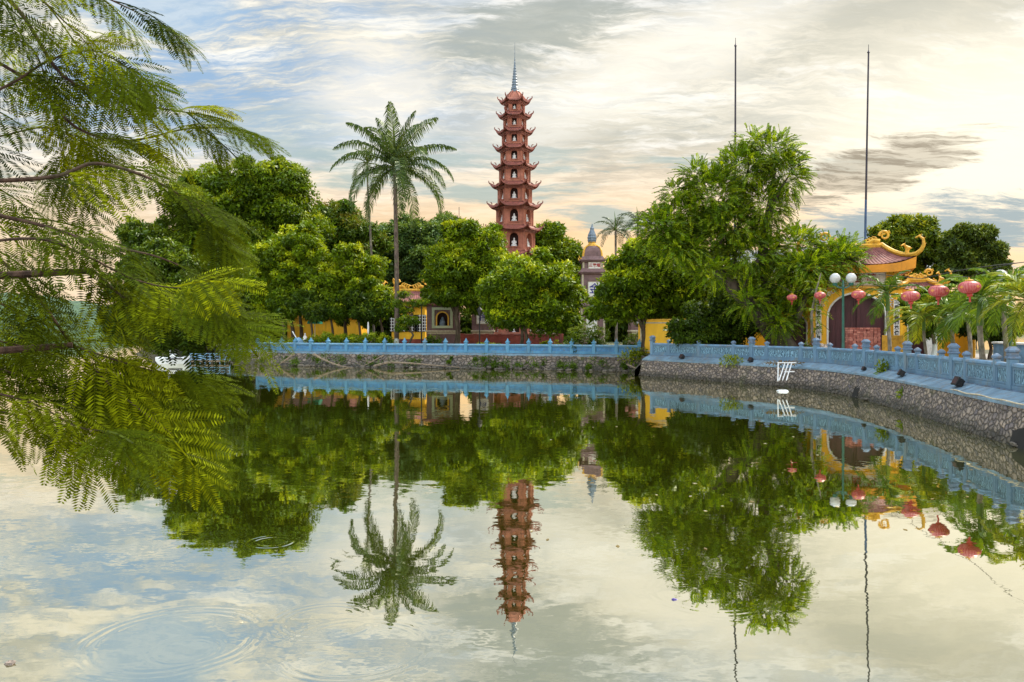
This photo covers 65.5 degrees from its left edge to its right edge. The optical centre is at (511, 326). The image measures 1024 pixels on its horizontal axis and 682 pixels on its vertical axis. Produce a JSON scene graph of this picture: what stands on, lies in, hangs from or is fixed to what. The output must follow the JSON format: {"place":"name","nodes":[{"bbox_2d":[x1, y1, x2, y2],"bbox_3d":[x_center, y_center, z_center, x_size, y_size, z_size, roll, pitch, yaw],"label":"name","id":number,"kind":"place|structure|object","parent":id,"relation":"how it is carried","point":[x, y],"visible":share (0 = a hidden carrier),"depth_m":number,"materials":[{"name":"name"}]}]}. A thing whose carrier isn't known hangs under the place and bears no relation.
{"place":"outdoors","nodes":[
{"label":"outdoors","id":0,"kind":"place"},
{"bbox_2d":[0,292,105,328],"bbox_3d":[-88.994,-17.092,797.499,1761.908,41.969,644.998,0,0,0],"label":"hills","id":1,"kind":"structure","parent":0,"point":[77,305],"depth_m":848.75,"materials":[{"name":"plant"}]},
{"bbox_2d":[137,349,184,357],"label":"island bank","id":2,"kind":"structure","parent":0,"point":[152,355],"depth_m":78.73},
{"bbox_2d":[382,278,426,343],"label":"temple hall","id":3,"kind":"structure","parent":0,"point":[416,330],"depth_m":80.60,"materials":[{"name":"yellow paint"}]},
{"bbox_2d":[390,315,400,331],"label":"window","id":4,"kind":"structure","parent":3,"relation":"in","point":[392,323],"depth_m":80.51,"materials":[{"name":"white paint"}]},
{"bbox_2d":[413,315,425,331],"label":"window","id":5,"kind":"structure","parent":3,"relation":"in","point":[423,316],"depth_m":80.51,"materials":[{"name":"white paint"}]},
{"bbox_2d":[0,329,1023,681],"bbox_3d":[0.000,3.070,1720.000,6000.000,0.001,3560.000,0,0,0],"label":"lake water","id":6,"kind":"structure","parent":0,"point":[384,525],"depth_m":11.26,"materials":[{"name":"liquid"}]},
{"bbox_2d":[4,660,15,664],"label":"floating litter","id":7,"kind":"object","parent":6,"relation":"on","point":[10,662],"visible":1,"depth_m":7.23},
{"bbox_2d":[155,350,191,363],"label":"pedal boat","id":8,"kind":"object","parent":6,"relation":"on","point":[179,360],"visible":0.48,"depth_m":65.43,"materials":[{"name":"white plastic"}]},
{"bbox_2d":[190,353,233,362],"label":"landing stage","id":9,"kind":"object","parent":6,"relation":"in","point":[210,361],"visible":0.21,"depth_m":66.12,"materials":[{"name":"blue"}]},
{"bbox_2d":[277,354,294,365],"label":"driftwood branch","id":10,"kind":"object","parent":6,"relation":"on","point":[290,356],"visible":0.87,"depth_m":61.55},
{"bbox_2d":[313,353,353,367],"bbox_3d":[-13.528,2.554,59.794,3.957,1.042,0.578,0,0,29],"label":"driftwood branch","id":11,"kind":"object","parent":6,"relation":"on","point":[332,363],"visible":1,"depth_m":59.81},
{"bbox_2d":[373,359,459,367],"bbox_3d":[-6.720,2.757,58.534,7.443,0.693,0.490,0,0,12],"label":"driftwood branch","id":12,"kind":"object","parent":6,"relation":"on","point":[379,364],"visible":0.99,"depth_m":58.87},
{"bbox_2d":[199,348,645,374],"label":"retaining wall","id":13,"kind":"structure","parent":6,"relation":"in","point":[464,359],"depth_m":58.87,"materials":[{"name":"stone"}]},
{"bbox_2d":[230,348,640,370],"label":"bank weeds","id":14,"kind":"object","parent":13,"relation":"on","point":[588,366],"visible":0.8,"depth_m":57.84,"materials":[{"name":"green plant"}]},
{"bbox_2d":[256,337,640,354],"bbox_3d":[-6.482,1.400,60.019,32.429,1.100,1.875,0,0,21],"label":"balustrade","id":15,"kind":"object","parent":13,"relation":"on","point":[486,347],"visible":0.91,"depth_m":59.35,"materials":[{"name":"blue paint"}]},
{"bbox_2d":[192,358,1017,446],"bbox_3d":[0.269,2.991,48.160,20.134,0.407,75.727,0,0,-36],"label":"shore rubble","id":16,"kind":"object","parent":6,"relation":"on","point":[1014,444],"visible":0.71,"depth_m":57.22,"materials":[{"name":"stone"}]},
{"bbox_2d":[531,426,972,548],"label":"floating leaves","id":17,"kind":"object","parent":6,"relation":"on","point":[775,528],"visible":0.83,"depth_m":13.63,"materials":[{"name":"green plant"}]},
{"bbox_2d":[639,355,1023,448],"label":"retaining wall","id":18,"kind":"structure","parent":6,"relation":"in","point":[932,398],"depth_m":31.14,"materials":[{"name":"stone"}]},
{"bbox_2d":[718,354,743,368],"bbox_3d":[12.023,1.914,43.602,1.465,0.905,0.863,0,0,0],"label":"weed tuft","id":19,"kind":"object","parent":18,"relation":"on","point":[734,358],"visible":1,"depth_m":43.53,"materials":[{"name":"green plant"}]},
{"bbox_2d":[763,359,804,366],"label":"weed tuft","id":20,"kind":"object","parent":18,"relation":"on","point":[770,362],"visible":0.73,"depth_m":39.88,"materials":[{"name":"green plant"}]},
{"bbox_2d":[777,362,795,380],"bbox_3d":[13.362,2.201,38.725,1.108,0.904,0.601,0,0,0],"label":"ladder frame","id":21,"kind":"object","parent":18,"relation":"attached to","point":[785,371],"visible":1,"depth_m":38.76,"materials":[{"name":"white paint"}]},
{"bbox_2d":[649,335,1023,391],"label":"balustrade","id":22,"kind":"object","parent":18,"relation":"on","point":[1007,374],"visible":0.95,"depth_m":32.67,"materials":[{"name":"blue paint"}]},
{"bbox_2d":[873,357,888,374],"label":"weed tuft","id":23,"kind":"object","parent":18,"relation":"on","point":[881,369],"visible":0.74,"depth_m":32.95,"materials":[{"name":"green plant"}]},
{"bbox_2d":[895,387,902,398],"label":"weed tuft","id":24,"kind":"object","parent":18,"relation":"on","point":[899,392],"visible":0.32,"depth_m":29.56,"materials":[{"name":"green plant"}]},
{"bbox_2d":[897,369,905,376],"bbox_3d":[14.956,1.780,30.583,0.292,0.315,0.390,0,0,20],"label":"floodlight","id":25,"kind":"object","parent":18,"relation":"on","point":[901,372],"visible":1,"depth_m":30.44,"materials":[{"name":"black metal"}]},
{"bbox_2d":[951,376,964,386],"bbox_3d":[14.222,1.762,25.378,0.325,0.350,0.434,0,0,9],"label":"floodlight","id":26,"kind":"object","parent":18,"relation":"on","point":[957,381],"visible":1,"depth_m":25.22,"materials":[{"name":"black metal"}]},
{"bbox_2d":[951,389,1023,404],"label":"cable pipe","id":27,"kind":"object","parent":18,"relation":"on","point":[988,397],"visible":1,"depth_m":22.63,"materials":[{"name":"beige plastic"}]},
{"bbox_2d":[0,0,1023,311],"label":"sky","id":28,"kind":"structure","parent":0,"point":[622,91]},
{"bbox_2d":[211,342,992,355],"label":"island ground","id":29,"kind":"structure","parent":0,"point":[976,351],"depth_m":60.91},
{"bbox_2d":[96,213,258,358],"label":"broadleaf tree","id":30,"kind":"object","parent":29,"relation":"on","point":[133,233],"visible":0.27,"depth_m":69.68,"materials":[{"name":"green plant"}]},
{"bbox_2d":[161,154,336,345],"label":"broadleaf tree","id":31,"kind":"object","parent":29,"relation":"on","point":[271,200],"visible":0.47,"depth_m":77.23,"materials":[{"name":"green plant"}]},
{"bbox_2d":[264,285,301,340],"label":"broadleaf tree","id":32,"kind":"object","parent":29,"relation":"on","point":[275,297],"visible":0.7,"depth_m":66.26,"materials":[{"name":"green plant"}]},
{"bbox_2d":[243,220,347,342],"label":"broadleaf tree","id":33,"kind":"object","parent":29,"relation":"on","point":[287,259],"visible":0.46,"depth_m":67.45,"materials":[{"name":"green plant"}]},
{"bbox_2d":[283,289,332,337],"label":"broadleaf tree","id":34,"kind":"object","parent":29,"relation":"on","point":[316,310],"visible":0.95,"depth_m":65.44,"materials":[{"name":"green plant"}]},
{"bbox_2d":[303,331,344,342],"bbox_3d":[-15.296,1.206,64.977,3.794,1.804,2.260,0,0,0],"label":"shrub","id":35,"kind":"object","parent":29,"relation":"on","point":[324,336],"visible":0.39,"depth_m":64.62,"materials":[{"name":"green plant"}]},
{"bbox_2d":[286,316,366,341],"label":"temple hall","id":36,"kind":"structure","parent":29,"relation":"on","point":[325,326],"depth_m":83.60,"materials":[{"name":"yellow paint"}]},
{"bbox_2d":[315,287,349,333],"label":"broadleaf tree","id":37,"kind":"object","parent":29,"relation":"on","point":[337,309],"visible":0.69,"depth_m":65.80,"materials":[{"name":"green plant"}]},
{"bbox_2d":[297,240,392,335],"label":"broadleaf tree","id":38,"kind":"object","parent":29,"relation":"on","point":[363,272],"visible":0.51,"depth_m":66.45,"materials":[{"name":"green plant"}]},
{"bbox_2d":[330,333,372,342],"bbox_3d":[-13.005,1.275,64.505,3.906,1.666,2.428,0,0,0],"label":"shrub","id":39,"kind":"object","parent":29,"relation":"on","point":[350,337],"visible":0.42,"depth_m":63.96,"materials":[{"name":"green plant"}]},
{"bbox_2d":[314,198,393,260],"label":"broadleaf tree","id":40,"kind":"object","parent":29,"relation":"on","point":[352,226],"visible":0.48,"depth_m":83.71,"materials":[{"name":"green plant"}]},
{"bbox_2d":[335,289,381,335],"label":"broadleaf tree","id":41,"kind":"object","parent":29,"relation":"on","point":[359,308],"visible":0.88,"depth_m":65.35,"materials":[{"name":"green plant"}]},
{"bbox_2d":[342,145,378,342],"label":"slender palm","id":42,"kind":"object","parent":29,"relation":"on","point":[366,163],"visible":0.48,"depth_m":75.91,"materials":[{"name":"green plant"}]},
{"bbox_2d":[353,332,396,342],"bbox_3d":[-11.030,1.224,64.060,3.730,1.765,2.440,0,0,0],"label":"shrub","id":43,"kind":"object","parent":29,"relation":"on","point":[370,338],"visible":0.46,"depth_m":63.72,"materials":[{"name":"green plant"}]},
{"bbox_2d":[363,284,401,338],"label":"broadleaf tree","id":44,"kind":"object","parent":29,"relation":"on","point":[385,308],"visible":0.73,"depth_m":65.71,"materials":[{"name":"green plant"}]},
{"bbox_2d":[369,256,411,342],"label":"broadleaf tree","id":45,"kind":"object","parent":29,"relation":"on","point":[390,284],"visible":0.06,"depth_m":95.75,"materials":[{"name":"green plant"}]},
{"bbox_2d":[329,101,456,342],"bbox_3d":[-9.577,-7.647,63.592,9.559,19.643,9.042,0,0,41],"label":"coconut palm","id":46,"kind":"object","parent":29,"relation":"on","point":[398,167],"visible":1,"depth_m":63.41,"materials":[{"name":"green plant"}]},
{"bbox_2d":[390,289,429,343],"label":"bonsai tree","id":47,"kind":"object","parent":29,"relation":"on","point":[405,309],"visible":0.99,"depth_m":62.35,"materials":[{"name":"green plant"}]},
{"bbox_2d":[372,211,456,288],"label":"broadleaf tree","id":48,"kind":"object","parent":29,"relation":"on","point":[417,240],"visible":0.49,"depth_m":95.35,"materials":[{"name":"green plant"}]},
{"bbox_2d":[421,307,421,343],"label":"street lamp","id":49,"kind":"object","parent":29,"relation":"on","point":[421,325],"visible":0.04,"depth_m":65.95,"materials":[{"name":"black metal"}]},
{"bbox_2d":[221,308,627,341],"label":"hedge","id":50,"kind":"object","parent":29,"relation":"on","point":[466,322],"visible":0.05,"depth_m":96.33,"materials":[{"name":"green plant"}]},
{"bbox_2d":[426,333,443,343],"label":"clipped shrub","id":51,"kind":"object","parent":29,"relation":"on","point":[429,339],"visible":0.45,"depth_m":62.88,"materials":[{"name":"green plant"}]},
{"bbox_2d":[425,303,460,343],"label":"shrine","id":52,"kind":"object","parent":29,"relation":"on","point":[441,321],"visible":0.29,"depth_m":69.60,"materials":[{"name":"brown brick"}]},
{"bbox_2d":[436,216,483,239],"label":"broadleaf tree","id":53,"kind":"object","parent":29,"relation":"on","point":[451,218],"depth_m":99.37,"materials":[{"name":"green plant"}]},
{"bbox_2d":[418,216,513,343],"bbox_3d":[-3.584,-3.416,65.634,8.838,11.372,6.790,0,0,0],"label":"broadleaf tree","id":54,"kind":"object","parent":29,"relation":"on","point":[457,263],"visible":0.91,"depth_m":64.39,"materials":[{"name":"green plant"}]},
{"bbox_2d":[477,306,481,343],"bbox_3d":[-2.485,0.195,61.000,0.480,3.551,0.416,0,0,0],"label":"street lamp","id":55,"kind":"object","parent":29,"relation":"on","point":[479,310],"visible":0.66,"depth_m":60.95,"materials":[{"name":"black metal"}]},
{"bbox_2d":[469,307,494,333],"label":"shrine","id":56,"kind":"object","parent":29,"relation":"on","point":[484,328],"visible":0.21,"depth_m":70.97,"materials":[{"name":"stone"}]},
{"bbox_2d":[460,334,563,343],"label":"garden wall","id":57,"kind":"structure","parent":29,"relation":"on","point":[496,338],"depth_m":67.85,"materials":[{"name":"red"}]},
{"bbox_2d":[485,58,544,333],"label":"pagoda","id":58,"kind":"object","parent":29,"relation":"on","point":[515,207],"visible":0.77,"depth_m":82.82,"materials":[{"name":"brick"}]},
{"bbox_2d":[474,245,589,343],"bbox_3d":[1.558,-1.905,59.871,9.103,8.351,6.432,0,0,0],"label":"broadleaf tree","id":59,"kind":"object","parent":29,"relation":"on","point":[533,292],"visible":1,"depth_m":58.86,"materials":[{"name":"green plant"}]},
{"bbox_2d":[539,339,567,343],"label":"shrub","id":60,"kind":"object","parent":29,"relation":"on","point":[544,342],"visible":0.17,"depth_m":60.89,"materials":[{"name":"green plant"}]},
{"bbox_2d":[535,219,583,300],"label":"broadleaf tree","id":61,"kind":"object","parent":29,"relation":"on","point":[550,236],"visible":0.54,"depth_m":91.22,"materials":[{"name":"green plant"}]},
{"bbox_2d":[562,321,610,352],"bbox_3d":[5.438,0.849,57.510,3.692,2.466,2.936,0,0,0],"label":"clipped shrub","id":62,"kind":"object","parent":29,"relation":"on","point":[592,334],"visible":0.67,"depth_m":57.09,"materials":[{"name":"green plant"}]},
{"bbox_2d":[578,224,606,344],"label":"stupa","id":63,"kind":"object","parent":29,"relation":"on","point":[591,260],"visible":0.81,"depth_m":68.03,"materials":[{"name":"grey brick"}]},
{"bbox_2d":[579,279,627,340],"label":"broadleaf tree","id":64,"kind":"object","parent":29,"relation":"on","point":[611,327],"visible":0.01,"depth_m":96.33,"materials":[{"name":"green plant"}]},
{"bbox_2d":[596,212,637,341],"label":"distant palm","id":65,"kind":"object","parent":29,"relation":"on","point":[615,225],"visible":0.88,"depth_m":89.88,"materials":[{"name":"green plant"}]},
{"bbox_2d":[619,332,637,344],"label":"clipped shrub","id":66,"kind":"object","parent":29,"relation":"on","point":[630,339],"visible":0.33,"depth_m":57.79,"materials":[{"name":"green plant"}]},
{"bbox_2d":[627,320,637,343],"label":"shrine","id":67,"kind":"object","parent":29,"relation":"on","point":[632,328],"visible":0.02,"depth_m":67.12,"materials":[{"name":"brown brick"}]},
{"bbox_2d":[617,346,649,364],"bbox_3d":[8.442,2.083,54.548,2.562,1.595,1.343,0,0,0],"label":"weed tuft","id":68,"kind":"object","parent":29,"relation":"on","point":[637,353],"visible":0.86,"depth_m":54.48,"materials":[{"name":"green plant"}]},
{"bbox_2d":[617,208,653,237],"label":"distant palm","id":69,"kind":"object","parent":29,"relation":"on","point":[632,216],"visible":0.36,"depth_m":91.60,"materials":[{"name":"green plant"}]},
{"bbox_2d":[580,237,715,355],"bbox_3d":[9.613,-2.060,54.925,9.833,8.659,6.110,0,0,0],"label":"broadleaf tree","id":70,"kind":"object","parent":29,"relation":"on","point":[629,288],"visible":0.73,"depth_m":53.52,"materials":[{"name":"green plant"}]},
{"bbox_2d":[638,319,672,352],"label":"boundary wall","id":71,"kind":"structure","parent":29,"relation":"on","point":[654,327],"depth_m":54.31,"materials":[{"name":"yellow paint"}]},
{"bbox_2d":[663,290,758,347],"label":"broadleaf tree","id":72,"kind":"object","parent":29,"relation":"on","point":[703,323],"visible":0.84,"depth_m":47.23,"materials":[{"name":"green plant"}]},
{"bbox_2d":[626,122,875,346],"bbox_3d":[13.510,-4.808,45.917,14.269,13.918,6.416,0,0,0],"label":"feathery tree","id":73,"kind":"object","parent":29,"relation":"on","point":[691,228],"visible":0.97,"depth_m":45.19,"materials":[{"name":"green plant"}]},
{"bbox_2d":[797,273,839,343],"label":"slender tree","id":74,"kind":"object","parent":29,"relation":"on","point":[811,317],"visible":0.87,"depth_m":41.94,"materials":[{"name":"green plant"}]},
{"bbox_2d":[829,273,856,347],"bbox_3d":[16.011,-0.400,38.500,1.240,4.361,0.500,0,0,10],"label":"street lamp","id":75,"kind":"object","parent":29,"relation":"on","point":[835,278],"visible":0.89,"depth_m":38.44,"materials":[{"name":"green metal"}]},
{"bbox_2d":[852,270,927,350],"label":"areca palm","id":76,"kind":"object","parent":29,"relation":"on","point":[886,291],"visible":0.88,"depth_m":38.91,"materials":[{"name":"green plant"}]},
{"bbox_2d":[866,212,951,289],"bbox_3d":[33.255,-3.597,65.812,8.685,11.734,5.068,0,0,0],"label":"broadleaf tree","id":77,"kind":"object","parent":29,"relation":"on","point":[906,229],"visible":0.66,"depth_m":64.62,"materials":[{"name":"green plant"}]},
{"bbox_2d":[883,294,964,354],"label":"areca palm","id":78,"kind":"object","parent":29,"relation":"on","point":[921,314],"visible":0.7,"depth_m":33.41,"materials":[{"name":"green plant"}]},
{"bbox_2d":[897,286,965,354],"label":"areca palm","id":79,"kind":"object","parent":29,"relation":"on","point":[929,332],"visible":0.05,"depth_m":40.70,"materials":[{"name":"green plant"}]},
{"bbox_2d":[911,293,987,348],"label":"areca palm","id":80,"kind":"object","parent":29,"relation":"on","point":[948,318],"visible":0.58,"depth_m":32.24,"materials":[{"name":"green plant"}]},
{"bbox_2d":[932,274,1008,358],"bbox_3d":[20.503,-0.201,36.089,3.117,4.408,3.277,0,0,0],"label":"areca palm","id":81,"kind":"object","parent":29,"relation":"on","point":[970,343],"visible":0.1,"depth_m":35.94,"materials":[{"name":"green plant"}]},
{"bbox_2d":[935,221,1014,349],"bbox_3d":[35.736,-3.000,61.962,6.309,10.541,3.965,0,0,0],"label":"broadleaf tree","id":82,"kind":"object","parent":29,"relation":"on","point":[965,245],"visible":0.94,"depth_m":61.03,"materials":[{"name":"green plant"}]},
{"bbox_2d":[933,270,1023,359],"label":"areca palm","id":83,"kind":"object","parent":29,"relation":"on","point":[981,300],"visible":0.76,"depth_m":27.91,"materials":[{"name":"green plant"}]},
{"bbox_2d":[949,297,1023,358],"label":"areca palm","id":84,"kind":"object","parent":29,"relation":"on","point":[962,330],"visible":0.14,"depth_m":43.46,"materials":[{"name":"green plant"}]},
{"bbox_2d":[955,265,1023,361],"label":"areca palm","id":85,"kind":"object","parent":29,"relation":"on","point":[991,326],"visible":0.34,"depth_m":29.75,"materials":[{"name":"green plant"}]},
{"bbox_2d":[976,272,1023,345],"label":"areca palm","id":86,"kind":"object","parent":29,"relation":"on","point":[1017,285],"visible":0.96,"depth_m":25.94,"materials":[{"name":"green plant"}]},
{"bbox_2d":[845,328,880,350],"bbox_3d":[17.846,0.925,40.499,1.516,1.729,0.900,0,0,8],"label":"brick stack","id":87,"kind":"object","parent":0,"point":[852,337],"visible":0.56,"depth_m":40.13,"materials":[{"name":"brick"}]},
{"bbox_2d":[767,262,1023,292],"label":"lantern cable","id":88,"kind":"object","parent":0,"point":[917,284],"visible":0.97,"depth_m":30.28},
{"bbox_2d":[787,293,796,304],"bbox_3d":[15.117,-1.500,43.000,0.545,0.657,0.545,0,0,0],"label":"lantern","id":89,"kind":"object","parent":88,"relation":"hanging from","point":[791,296],"visible":1,"depth_m":42.82,"materials":[{"name":"red fabric"}]},
{"bbox_2d":[814,290,825,302],"bbox_3d":[15.669,-1.513,40.500,0.575,0.693,0.575,1,0,19],"label":"lantern","id":90,"kind":"object","parent":88,"relation":"hanging from","point":[820,295],"visible":1,"depth_m":40.33,"materials":[{"name":"red fabric"}]},
{"bbox_2d":[851,288,865,303],"bbox_3d":[15.666,-1.371,36.001,0.615,0.741,0.615,-1,1,-40],"label":"lantern","id":91,"kind":"object","parent":88,"relation":"hanging from","point":[858,293],"visible":1,"depth_m":35.80,"materials":[{"name":"red fabric"}]},
{"bbox_2d":[901,288,919,308],"bbox_3d":[15.769,-1.113,31.496,0.694,0.836,0.694,0,-3,-25],"label":"lantern","id":92,"kind":"object","parent":88,"relation":"hanging from","point":[910,296],"visible":1,"depth_m":31.30,"materials":[{"name":"red fabric"}]},
{"bbox_2d":[928,282,949,304],"bbox_3d":[15.537,-1.204,28.998,0.694,0.836,0.694,3,-1,-25],"label":"lantern","id":93,"kind":"object","parent":88,"relation":"hanging from","point":[938,291],"visible":1,"depth_m":28.80,"materials":[{"name":"red fabric"}]},
{"bbox_2d":[957,277,981,301],"bbox_3d":[15.283,-1.226,26.596,0.694,0.836,0.694,0,-3,-18],"label":"lantern","id":94,"kind":"object","parent":88,"relation":"hanging from","point":[969,287],"visible":1,"depth_m":26.40,"materials":[{"name":"red fabric"}]},
{"bbox_2d":[973,354,1023,363],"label":"courtyard path","id":95,"kind":"structure","parent":0,"point":[976,356],"depth_m":44.65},
{"bbox_2d":[734,38,736,277],"bbox_3d":[13.735,-7.983,49.000,0.226,19.566,0.180,0,0,0],"label":"flagpole","id":96,"kind":"object","parent":95,"relation":"on","point":[735,45],"visible":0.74,"depth_m":48.95,"materials":[{"name":"grey metal"}]},
{"bbox_2d":[742,335,765,345],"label":"courtyard wall","id":97,"kind":"structure","parent":95,"relation":"on","point":[760,341],"depth_m":51.36,"materials":[{"name":"yellow paint"}]},
{"bbox_2d":[773,230,952,354],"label":"temple gate","id":98,"kind":"structure","parent":95,"relation":"on","point":[886,260],"depth_m":46.03,"materials":[{"name":"yellow paint"}]},
{"bbox_2d":[829,298,883,350],"bbox_3d":[19.959,0.018,46.211,2.962,3.563,0.110,0,0,17],"label":"door","id":99,"kind":"structure","parent":98,"relation":"in","point":[862,321],"depth_m":46.30,"materials":[{"name":"red wood"}]},
{"bbox_2d":[864,44,869,242],"bbox_3d":[22.002,-7.864,49.500,0.509,19.332,0.180,0,0,0],"label":"flagpole","id":100,"kind":"object","parent":95,"relation":"on","point":[865,212],"visible":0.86,"depth_m":49.45,"materials":[{"name":"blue metal"}]},
{"bbox_2d":[881,335,902,351],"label":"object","id":101,"kind":"object","parent":95,"relation":"on","point":[896,339],"visible":0.53,"depth_m":42.47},
{"bbox_2d":[926,333,936,354],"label":"white screen wall","id":102,"kind":"structure","parent":95,"relation":"on","point":[929,346],"depth_m":44.64,"materials":[{"name":"paint"}]},
{"bbox_2d":[944,332,974,357],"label":"courtyard wall","id":103,"kind":"structure","parent":95,"relation":"on","point":[962,342],"depth_m":45.84,"materials":[{"name":"yellow paint"}]},
{"bbox_2d":[991,342,1023,362],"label":"lakeside wall","id":104,"kind":"structure","parent":95,"relation":"on","point":[998,347],"depth_m":40.97,"materials":[{"name":"paint"}]},
{"bbox_2d":[994,270,1023,345],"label":"street lamp","id":105,"kind":"object","parent":95,"relation":"on","point":[1010,343],"visible":0.08,"depth_m":30.94,"materials":[{"name":"green metal"}]},
{"bbox_3d":[22.448,-0.558,34.000,0.280,4.715,0.266,0,0,0],"label":"power pole","id":106,"kind":"object","parent":95,"relation":"on","visible":0},
{"bbox_2d":[879,262,1019,278],"bbox_3d":[21.081,-2.640,38.944,0.578,0.513,10.231,0,0,-12],"label":"power cable","id":107,"kind":"object","parent":106,"relation":"attached to","point":[953,271],"visible":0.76,"depth_m":38.13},
{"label":"near bank","id":108,"kind":"structure","parent":0,"visible":0},
{"bbox_2d":[0,0,304,514],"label":"overhanging tree","id":109,"kind":"object","parent":108,"relation":"on","point":[133,388],"visible":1,"depth_m":3.07,"materials":[{"name":"green plant"}]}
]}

